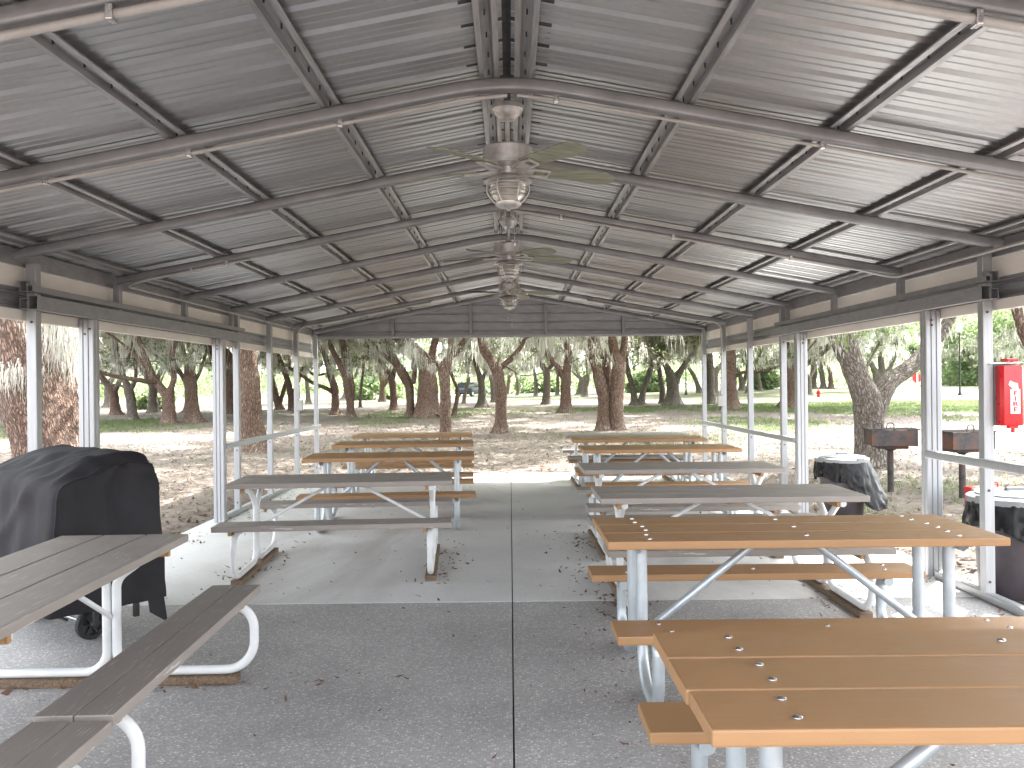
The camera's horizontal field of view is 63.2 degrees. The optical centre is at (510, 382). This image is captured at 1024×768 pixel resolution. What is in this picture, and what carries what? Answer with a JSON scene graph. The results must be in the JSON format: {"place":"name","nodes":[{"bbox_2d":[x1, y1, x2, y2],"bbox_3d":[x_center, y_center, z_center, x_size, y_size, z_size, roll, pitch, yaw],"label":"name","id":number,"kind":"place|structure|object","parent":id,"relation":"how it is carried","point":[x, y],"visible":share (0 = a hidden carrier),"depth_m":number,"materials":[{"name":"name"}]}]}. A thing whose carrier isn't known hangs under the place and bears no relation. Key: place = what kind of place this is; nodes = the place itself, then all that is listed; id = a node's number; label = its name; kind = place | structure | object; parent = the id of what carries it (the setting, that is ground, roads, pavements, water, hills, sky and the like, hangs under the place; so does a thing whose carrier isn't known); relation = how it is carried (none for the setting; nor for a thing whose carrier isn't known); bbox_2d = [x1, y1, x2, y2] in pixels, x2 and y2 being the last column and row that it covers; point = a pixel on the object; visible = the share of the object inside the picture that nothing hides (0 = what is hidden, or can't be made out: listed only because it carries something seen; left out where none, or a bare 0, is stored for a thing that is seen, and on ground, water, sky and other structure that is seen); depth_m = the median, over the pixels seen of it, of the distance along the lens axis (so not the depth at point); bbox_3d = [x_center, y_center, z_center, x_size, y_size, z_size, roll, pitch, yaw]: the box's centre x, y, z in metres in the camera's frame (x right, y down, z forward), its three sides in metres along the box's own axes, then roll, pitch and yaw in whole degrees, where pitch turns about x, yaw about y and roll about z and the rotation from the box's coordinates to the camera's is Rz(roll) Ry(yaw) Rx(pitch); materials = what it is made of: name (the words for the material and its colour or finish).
{"place":"outdoors","nodes":[
{"label":"outdoors","id":0,"kind":"place"},
{"bbox_2d":[0,602,512,767],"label":"aggregate floor","id":1,"kind":"structure","parent":0,"point":[448,703],"depth_m":4.25,"materials":[{"name":"grey concrete"}]},
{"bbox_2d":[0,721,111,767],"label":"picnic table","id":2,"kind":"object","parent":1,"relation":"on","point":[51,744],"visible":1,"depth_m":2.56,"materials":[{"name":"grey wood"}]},
{"bbox_2d":[0,444,166,639],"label":"covered grill","id":3,"kind":"object","parent":1,"relation":"on","point":[50,492],"visible":0.69,"depth_m":5.05,"materials":[{"name":"black fabric"}]},
{"bbox_2d":[0,534,260,767],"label":"picnic table","id":4,"kind":"object","parent":1,"relation":"on","point":[41,580],"visible":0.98,"depth_m":3.74,"materials":[{"name":"grey wood"}]},
{"bbox_2d":[125,473,511,605],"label":"concrete floor","id":5,"kind":"structure","parent":0,"point":[310,570],"depth_m":7.52,"materials":[{"name":"grey concrete"}]},
{"bbox_2d":[211,472,452,584],"bbox_3d":[-1.427,1.202,7.200,1.855,0.759,1.536,-1,0,-3],"label":"picnic table","id":6,"kind":"object","parent":5,"relation":"on","point":[430,526],"visible":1,"depth_m":6.92,"materials":[{"name":"grey wood"}]},
{"bbox_2d":[296,451,475,532],"bbox_3d":[-1.323,1.193,9.330,1.854,0.774,1.470,-1,0,-3],"label":"picnic table","id":7,"kind":"object","parent":5,"relation":"on","point":[324,460],"visible":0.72,"depth_m":8.99,"materials":[{"name":"beige wood"}]},
{"bbox_2d":[331,440,473,502],"bbox_3d":[-1.419,1.194,11.250,1.855,0.774,1.470,-1,0,-2],"label":"picnic table","id":8,"kind":"object","parent":5,"relation":"on","point":[350,447],"visible":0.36,"depth_m":11.22,"materials":[{"name":"beige"}]},
{"bbox_2d":[351,432,472,477],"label":"picnic table","id":9,"kind":"object","parent":5,"relation":"on","point":[404,436],"visible":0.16,"depth_m":12.79,"materials":[{"name":"beige"}]},
{"bbox_2d":[0,380,1023,767],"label":"ground","id":10,"kind":"structure","parent":0,"point":[692,398],"depth_m":24.68,"materials":[{"name":"beige soil"}]},
{"bbox_2d":[0,318,102,457],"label":"oak tree","id":11,"kind":"object","parent":10,"relation":"on","point":[60,406],"visible":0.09,"depth_m":10.65,"materials":[{"name":"red plant"}]},
{"bbox_2d":[52,331,163,414],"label":"oak tree","id":12,"kind":"object","parent":10,"relation":"on","point":[115,406],"visible":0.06,"depth_m":45.93,"materials":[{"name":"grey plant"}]},
{"bbox_2d":[52,331,179,420],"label":"oak tree","id":13,"kind":"object","parent":10,"relation":"on","point":[130,398],"visible":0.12,"depth_m":38.76,"materials":[{"name":"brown plant"}]},
{"bbox_2d":[99,336,154,407],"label":"oak tree","id":14,"kind":"object","parent":10,"relation":"on","point":[106,403],"visible":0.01,"depth_m":59.05,"materials":[{"name":"brown plant"}]},
{"bbox_2d":[49,326,211,423],"bbox_3d":[-17.481,-3.589,34.643,14.510,10.893,14.419,-1,0,-32],"label":"oak tree","id":15,"kind":"object","parent":10,"relation":"on","point":[168,413],"visible":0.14,"depth_m":35.35,"materials":[{"name":"red plant"}]},
{"bbox_2d":[101,331,191,412],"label":"oak tree","id":16,"kind":"object","parent":10,"relation":"on","point":[153,405],"visible":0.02,"depth_m":48.42,"materials":[{"name":"brown plant"}]},
{"bbox_2d":[135,392,176,409],"bbox_3d":[-23.218,1.212,54.185,2.898,1.355,2.170,-1,0,0],"label":"shrub","id":17,"kind":"object","parent":10,"relation":"on","point":[142,401],"visible":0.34,"depth_m":53.66,"materials":[{"name":"green plant"}]},
{"bbox_2d":[102,332,232,422],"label":"oak tree","id":18,"kind":"object","parent":10,"relation":"on","point":[192,408],"visible":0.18,"depth_m":36.13,"materials":[{"name":"red plant"}]},
{"bbox_2d":[112,334,232,413],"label":"oak tree","id":19,"kind":"object","parent":10,"relation":"on","point":[229,393],"visible":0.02,"depth_m":45.19,"materials":[{"name":"green plant"}]},
{"bbox_2d":[135,340,211,412],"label":"oak tree","id":20,"kind":"object","parent":10,"relation":"on","point":[198,374],"visible":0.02,"depth_m":47.84,"materials":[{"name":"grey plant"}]},
{"bbox_2d":[229,349,276,451],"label":"oak tree","id":21,"kind":"object","parent":10,"relation":"on","point":[252,425],"visible":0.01,"depth_m":20.35,"materials":[{"name":"red plant"}]},
{"bbox_2d":[209,339,366,414],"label":"oak tree","id":22,"kind":"object","parent":10,"relation":"on","point":[333,390],"visible":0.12,"depth_m":42.86,"materials":[{"name":"red plant"}]},
{"bbox_2d":[265,340,323,403],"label":"oak tree","id":23,"kind":"object","parent":10,"relation":"on","point":[308,395],"visible":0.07,"depth_m":63.99,"materials":[{"name":"brown plant"}]},
{"bbox_2d":[257,339,363,409],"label":"oak tree","id":24,"kind":"object","parent":10,"relation":"on","point":[277,401],"visible":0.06,"depth_m":51.56,"materials":[{"name":"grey plant"}]},
{"bbox_2d":[228,339,420,410],"bbox_3d":[-10.530,-3.489,48.891,15.109,10.481,15.013,-1,0,0],"label":"oak tree","id":25,"kind":"object","parent":10,"relation":"on","point":[290,390],"visible":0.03,"depth_m":49.16,"materials":[{"name":"red plant"}]},
{"bbox_2d":[307,336,380,417],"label":"oak tree","id":26,"kind":"object","parent":10,"relation":"on","point":[346,367],"visible":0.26,"depth_m":39.08,"materials":[{"name":"red plant"}]},
{"bbox_2d":[319,339,405,410],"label":"oak tree","id":27,"kind":"object","parent":10,"relation":"on","point":[391,376],"visible":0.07,"depth_m":48.46,"materials":[{"name":"green plant"}]},
{"bbox_2d":[320,339,404,407],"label":"oak tree","id":28,"kind":"object","parent":10,"relation":"on","point":[360,392],"visible":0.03,"depth_m":53.55,"materials":[{"name":"brown plant"}]},
{"bbox_2d":[344,375,405,399],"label":"shrub","id":29,"kind":"object","parent":10,"relation":"on","point":[370,384],"visible":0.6,"depth_m":75.12,"materials":[{"name":"green plant"}]},
{"bbox_2d":[327,339,436,401],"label":"oak tree","id":30,"kind":"object","parent":10,"relation":"on","point":[381,398],"visible":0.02,"depth_m":67.64,"materials":[{"name":"red plant"}]},
{"bbox_2d":[312,338,473,418],"bbox_3d":[-5.651,-3.945,39.044,15.300,11.402,14.931,-1,0,0],"label":"oak tree","id":31,"kind":"object","parent":10,"relation":"on","point":[426,406],"visible":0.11,"depth_m":38.08,"materials":[{"name":"red plant"}]},
{"bbox_2d":[379,338,494,414],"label":"oak tree","id":32,"kind":"object","parent":10,"relation":"on","point":[455,406],"visible":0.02,"depth_m":40.68,"materials":[{"name":"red plant"}]},
{"bbox_2d":[393,338,489,439],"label":"oak tree","id":33,"kind":"object","parent":10,"relation":"on","point":[443,371],"visible":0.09,"depth_m":21.97,"materials":[{"name":"red plant"}]},
{"bbox_2d":[438,339,500,403],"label":"oak tree","id":34,"kind":"object","parent":10,"relation":"on","point":[466,388],"visible":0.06,"depth_m":59.53,"materials":[{"name":"brown plant"}]},
{"bbox_2d":[455,382,487,396],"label":"parked car","id":35,"kind":"object","parent":10,"relation":"on","point":[472,390],"visible":0.57,"depth_m":88.48,"materials":[{"name":"blue paint"}]},
{"bbox_2d":[429,337,528,401],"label":"oak tree","id":36,"kind":"object","parent":10,"relation":"on","point":[492,387],"visible":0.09,"depth_m":62.90,"materials":[{"name":"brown plant"}]},
{"bbox_2d":[436,337,532,407],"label":"oak tree","id":37,"kind":"object","parent":10,"relation":"on","point":[481,400],"visible":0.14,"depth_m":50.78,"materials":[{"name":"brown plant"}]},
{"bbox_2d":[0,414,1023,603],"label":"leaf litter","id":38,"kind":"object","parent":10,"relation":"on","point":[959,574],"visible":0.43,"depth_m":18.02,"materials":[{"name":"brown plant"}]},
{"bbox_2d":[498,343,535,394],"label":"oak tree","id":39,"kind":"object","parent":10,"relation":"on","point":[505,371],"visible":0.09,"depth_m":89.64,"materials":[{"name":"brown plant"}]},
{"bbox_2d":[77,325,964,398],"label":"distant wood","id":40,"kind":"object","parent":10,"relation":"on","point":[204,383],"visible":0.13,"depth_m":108.30,"materials":[{"name":"green plant"}]},
{"bbox_2d":[499,340,554,395],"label":"oak tree","id":41,"kind":"object","parent":10,"relation":"on","point":[524,371],"visible":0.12,"depth_m":82.16,"materials":[{"name":"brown plant"}]},
{"bbox_2d":[512,374,560,393],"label":"shrub","id":42,"kind":"object","parent":10,"relation":"on","point":[526,389],"visible":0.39,"depth_m":104.61,"materials":[{"name":"green plant"}]},
{"bbox_2d":[498,337,583,403],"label":"oak tree","id":43,"kind":"object","parent":10,"relation":"on","point":[546,397],"visible":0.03,"depth_m":54.76,"materials":[{"name":"brown plant"}]},
{"bbox_2d":[525,344,583,394],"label":"oak tree","id":44,"kind":"object","parent":10,"relation":"on","point":[557,383],"visible":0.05,"depth_m":82.45,"materials":[{"name":"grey plant"}]},
{"bbox_2d":[515,337,606,412],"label":"oak tree","id":45,"kind":"object","parent":10,"relation":"on","point":[564,373],"visible":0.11,"depth_m":41.61,"materials":[{"name":"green plant"}]},
{"bbox_2d":[500,342,628,396],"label":"oak tree","id":46,"kind":"object","parent":10,"relation":"on","point":[585,384],"visible":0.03,"depth_m":70.91,"materials":[{"name":"brown plant"}]},
{"bbox_2d":[455,336,684,433],"bbox_3d":[1.395,-3.392,27.682,15.124,10.161,15.214,-1,0,0],"label":"oak tree","id":47,"kind":"object","parent":10,"relation":"on","point":[496,367],"visible":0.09,"depth_m":26.52,"materials":[{"name":"red plant"}]},
{"bbox_2d":[469,336,676,430],"bbox_3d":[2.831,-3.692,28.116,14.548,10.707,14.813,-1,0,29],"label":"oak tree","id":48,"kind":"object","parent":10,"relation":"on","point":[609,382],"visible":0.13,"depth_m":27.53,"materials":[{"name":"red plant"}]},
{"bbox_2d":[552,351,610,394],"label":"oak tree","id":49,"kind":"object","parent":10,"relation":"on","point":[579,390],"visible":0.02,"depth_m":81.88,"materials":[{"name":"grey plant"}]},
{"bbox_2d":[625,369,665,392],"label":"shrub","id":50,"kind":"object","parent":10,"relation":"on","point":[653,385],"visible":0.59,"depth_m":80.54,"materials":[{"name":"green plant"}]},
{"bbox_2d":[605,336,687,403],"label":"oak tree","id":51,"kind":"object","parent":10,"relation":"on","point":[662,394],"visible":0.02,"depth_m":50.81,"materials":[{"name":"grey plant"}]},
{"bbox_2d":[581,336,718,404],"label":"oak tree","id":52,"kind":"object","parent":10,"relation":"on","point":[635,400],"visible":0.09,"depth_m":49.90,"materials":[{"name":"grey plant"}]},
{"bbox_2d":[619,340,701,372],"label":"oak tree","id":53,"kind":"object","parent":10,"relation":"on","point":[644,366],"visible":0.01,"depth_m":85.09,"materials":[{"name":"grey plant"}]},
{"bbox_2d":[632,338,701,392],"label":"oak tree","id":54,"kind":"object","parent":10,"relation":"on","point":[696,382],"visible":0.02,"depth_m":69.87,"materials":[{"name":"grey plant"}]},
{"bbox_2d":[625,335,756,405],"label":"oak tree","id":55,"kind":"object","parent":10,"relation":"on","point":[672,396],"visible":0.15,"depth_m":48.51,"materials":[{"name":"brown plant"}]},
{"bbox_2d":[648,336,740,394],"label":"oak tree","id":56,"kind":"object","parent":10,"relation":"on","point":[717,369],"visible":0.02,"depth_m":62.34,"materials":[{"name":"grey plant"}]},
{"bbox_2d":[676,335,738,403],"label":"oak tree","id":57,"kind":"object","parent":10,"relation":"on","point":[711,397],"visible":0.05,"depth_m":49.09,"materials":[{"name":"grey plant"}]},
{"bbox_2d":[675,344,765,390],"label":"oak tree","id":58,"kind":"object","parent":10,"relation":"on","point":[742,382],"visible":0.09,"depth_m":75.44,"materials":[{"name":"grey plant"}]},
{"bbox_2d":[687,345,779,392],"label":"oak tree","id":59,"kind":"object","parent":10,"relation":"on","point":[756,349],"visible":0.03,"depth_m":66.12,"materials":[{"name":"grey plant"}]},
{"bbox_2d":[753,362,779,389],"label":"shrub","id":60,"kind":"object","parent":10,"relation":"on","point":[770,380],"visible":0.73,"depth_m":75.95,"materials":[{"name":"green plant"}]},
{"bbox_2d":[699,330,872,409],"bbox_3d":[13.825,-4.378,41.513,17.834,11.605,18.095,-1,0,0],"label":"oak tree","id":61,"kind":"object","parent":10,"relation":"on","point":[733,401],"visible":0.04,"depth_m":42.52,"materials":[{"name":"red plant"}]},
{"bbox_2d":[739,347,832,390],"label":"oak tree","id":62,"kind":"object","parent":10,"relation":"on","point":[759,384],"visible":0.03,"depth_m":71.73,"materials":[{"name":"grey plant"}]},
{"bbox_2d":[758,341,828,394],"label":"oak tree","id":63,"kind":"object","parent":10,"relation":"on","point":[776,348],"visible":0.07,"depth_m":59.33,"materials":[{"name":"grey plant"}]},
{"bbox_2d":[807,355,835,387],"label":"oak tree","id":64,"kind":"object","parent":10,"relation":"on","point":[830,380],"visible":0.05,"depth_m":81.20,"materials":[{"name":"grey plant"}]},
{"bbox_2d":[809,334,872,387],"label":"oak tree","id":65,"kind":"object","parent":10,"relation":"on","point":[814,380],"visible":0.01,"depth_m":82.83,"materials":[{"name":"brown plant"}]},
{"bbox_2d":[812,332,870,387],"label":"oak tree","id":66,"kind":"object","parent":10,"relation":"on","point":[822,378],"visible":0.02,"depth_m":81.74,"materials":[{"name":"brown plant"}]},
{"bbox_2d":[813,452,887,514],"bbox_3d":[3.970,1.183,9.737,0.806,0.732,0.687,-1,0,0],"label":"trash can","id":67,"kind":"object","parent":10,"relation":"on","point":[854,472],"visible":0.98,"depth_m":9.50,"materials":[{"name":"plastic"}]},
{"bbox_2d":[831,323,919,368],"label":"oak tree","id":68,"kind":"object","parent":10,"relation":"on","point":[882,341],"visible":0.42,"depth_m":65.82,"materials":[{"name":"green plant"}]},
{"bbox_2d":[773,313,1007,407],"bbox_3d":[17.561,-4.094,42.281,19.248,10.877,19.480,-1,0,0],"label":"oak tree","id":69,"kind":"object","parent":10,"relation":"on","point":[828,353],"visible":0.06,"depth_m":42.69,"materials":[{"name":"green plant"}]},
{"bbox_2d":[862,322,919,383],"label":"oak tree","id":70,"kind":"object","parent":10,"relation":"on","point":[879,372],"visible":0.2,"depth_m":82.29,"materials":[{"name":"green plant"}]},
{"bbox_2d":[863,422,920,491],"bbox_3d":[5.386,1.100,11.736,0.667,1.107,0.503,-1,0,10],"label":"pedestal grill","id":71,"kind":"object","parent":10,"relation":"on","point":[890,440],"visible":0.96,"depth_m":11.55,"materials":[{"name":"black metal"}]},
{"bbox_2d":[812,315,976,468],"bbox_3d":[7.440,-3.891,15.656,19.635,11.053,19.219,-1,0,0],"label":"oak tree","id":72,"kind":"object","parent":10,"relation":"on","point":[871,399],"visible":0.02,"depth_m":15.04,"materials":[{"name":"brown plant"}]},
{"bbox_2d":[912,373,920,394],"bbox_3d":[27.613,0.092,56.427,0.665,1.505,0.072,-1,0,-8],"label":"road sign","id":73,"kind":"object","parent":10,"relation":"on","point":[916,378],"visible":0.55,"depth_m":56.42,"materials":[{"name":"red metal"}]},
{"bbox_2d":[901,329,957,384],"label":"oak tree","id":74,"kind":"object","parent":10,"relation":"on","point":[942,361],"visible":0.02,"depth_m":103.71,"materials":[{"name":"green plant"}]},
{"bbox_2d":[956,325,962,394],"bbox_3d":[29.623,-1.498,54.824,0.425,4.710,0.425,-1,0,23],"label":"street lamp","id":75,"kind":"object","parent":10,"relation":"on","point":[959,332],"visible":0.83,"depth_m":54.78,"materials":[{"name":"metal"}]},
{"bbox_2d":[902,322,1019,385],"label":"oak tree","id":76,"kind":"object","parent":10,"relation":"on","point":[912,347],"visible":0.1,"depth_m":91.91,"materials":[{"name":"green plant"}]},
{"bbox_2d":[942,424,997,497],"bbox_3d":[6.050,1.093,11.091,0.667,1.107,0.503,-1,0,-8],"label":"pedestal grill","id":77,"kind":"object","parent":10,"relation":"on","point":[964,441],"visible":0.64,"depth_m":10.89,"materials":[{"name":"black metal"}]},
{"bbox_2d":[941,315,1019,379],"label":"oak tree","id":78,"kind":"object","parent":10,"relation":"on","point":[967,351],"visible":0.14,"depth_m":88.08,"materials":[{"name":"green plant"}]},
{"bbox_2d":[941,347,1023,385],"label":"shrub","id":79,"kind":"object","parent":10,"relation":"on","point":[967,376],"visible":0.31,"depth_m":89.57,"materials":[{"name":"green plant"}]},
{"bbox_2d":[941,309,1023,367],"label":"oak tree","id":80,"kind":"object","parent":10,"relation":"on","point":[1007,351],"visible":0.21,"depth_m":79.89,"materials":[{"name":"green plant"}]},
{"bbox_2d":[956,310,1023,361],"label":"oak tree","id":81,"kind":"object","parent":10,"relation":"on","point":[1008,330],"visible":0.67,"depth_m":73.61,"materials":[{"name":"green plant"}]},
{"bbox_2d":[961,487,1023,600],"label":"trash can","id":82,"kind":"object","parent":10,"relation":"on","point":[1009,560],"visible":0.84,"depth_m":5.92,"materials":[{"name":"plastic"}]},
{"bbox_2d":[964,482,1003,501],"bbox_3d":[5.514,1.348,9.600,0.390,0.408,0.304,-1,0,-12],"label":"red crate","id":83,"kind":"object","parent":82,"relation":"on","point":[967,489],"visible":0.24,"depth_m":9.63,"materials":[{"name":"plastic"}]},
{"bbox_2d":[997,307,1023,346],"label":"oak tree","id":84,"kind":"object","parent":10,"relation":"on","point":[1018,315],"depth_m":13.46,"materials":[{"name":"green plant"}]},
{"bbox_2d":[0,399,1023,552],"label":"grass","id":85,"kind":"structure","parent":0,"point":[836,406],"depth_m":36.20,"materials":[{"name":"green plant"}]},
{"bbox_2d":[127,339,908,388],"label":"sky","id":86,"kind":"structure","parent":0,"point":[439,348],"materials":[{"name":"white"}]},
{"bbox_2d":[511,473,975,601],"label":"concrete floor","id":87,"kind":"structure","parent":0,"point":[549,503],"depth_m":7.23,"materials":[{"name":"grey concrete"}]},
{"bbox_2d":[0,0,1023,615],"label":"picnic pavilion","id":88,"kind":"structure","parent":87,"relation":"on","point":[218,176],"depth_m":5.28,"materials":[{"name":"metal"}]},
{"bbox_2d":[401,101,614,245],"bbox_3d":[-0.011,-1.128,4.611,1.216,0.780,1.159,-1,0,0],"label":"ceiling fan","id":89,"kind":"object","parent":88,"relation":"hanging from","point":[507,158],"visible":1,"depth_m":4.49,"materials":[{"name":"metal"}]},
{"bbox_2d":[444,217,571,301],"bbox_3d":[-0.019,-1.128,7.764,1.215,0.780,1.173,-1,0,0],"label":"ceiling fan","id":90,"kind":"object","parent":88,"relation":"hanging from","point":[508,265],"visible":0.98,"depth_m":7.65,"materials":[{"name":"metal"}]},
{"bbox_2d":[466,281,557,324],"bbox_3d":[0.028,-1.128,10.837,1.182,0.780,1.213,-1,0,0],"label":"ceiling fan","id":91,"kind":"object","parent":88,"relation":"hanging from","point":[508,298],"visible":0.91,"depth_m":10.78,"materials":[{"name":"metal"}]},
{"bbox_2d":[989,358,1023,432],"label":"fire extinguisher box","id":92,"kind":"object","parent":88,"relation":"attached to","point":[1008,389],"visible":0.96,"depth_m":5.75,"materials":[{"name":"red metal"}]},
{"bbox_2d":[562,432,693,486],"bbox_3d":[1.764,1.168,12.860,1.834,0.759,1.536,-1,0,0],"label":"picnic table","id":93,"kind":"object","parent":87,"relation":"on","point":[574,477],"visible":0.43,"depth_m":12.60,"materials":[{"name":"brown"}]},
{"bbox_2d":[568,435,707,496],"bbox_3d":[1.792,1.161,11.780,1.854,0.774,1.470,-1,0,0],"label":"picnic table","id":94,"kind":"object","parent":87,"relation":"on","point":[626,440],"visible":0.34,"depth_m":11.67,"materials":[{"name":"beige"}]},
{"bbox_2d":[576,444,751,513],"bbox_3d":[1.778,1.161,10.040,1.857,0.774,1.470,-1,0,0],"label":"picnic table","id":95,"kind":"object","parent":87,"relation":"on","point":[597,451],"visible":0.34,"depth_m":9.77,"materials":[{"name":"beige wood"}]},
{"bbox_2d":[575,461,800,559],"bbox_3d":[1.604,1.170,7.960,1.853,0.759,1.536,-1,0,0],"label":"picnic table","id":96,"kind":"object","parent":87,"relation":"on","point":[760,469],"visible":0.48,"depth_m":7.62,"materials":[{"name":"grey"}]},
{"bbox_2d":[513,597,1023,767],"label":"aggregate floor","id":97,"kind":"structure","parent":0,"point":[548,734],"depth_m":4.18,"materials":[{"name":"grey concrete"}]},
{"bbox_2d":[0,468,1005,767],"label":"fallen leaves","id":98,"kind":"object","parent":97,"relation":"on","point":[8,690],"visible":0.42,"depth_m":5.89,"materials":[{"name":"brown plant"}]},
{"bbox_2d":[587,484,896,619],"bbox_3d":[1.561,1.170,6.090,1.865,0.759,1.536,-1,0,0],"label":"picnic table","id":99,"kind":"object","parent":97,"relation":"on","point":[621,498],"visible":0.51,"depth_m":5.80,"materials":[{"name":"grey"}]},
{"bbox_2d":[588,514,1023,701],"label":"picnic table","id":100,"kind":"object","parent":97,"relation":"on","point":[636,538],"visible":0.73,"depth_m":4.33,"materials":[{"name":"beige wood"}]},
{"bbox_2d":[638,629,1023,767],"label":"picnic table","id":101,"kind":"object","parent":97,"relation":"on","point":[928,693],"visible":1,"depth_m":2.19,"materials":[{"name":"beige wood"}]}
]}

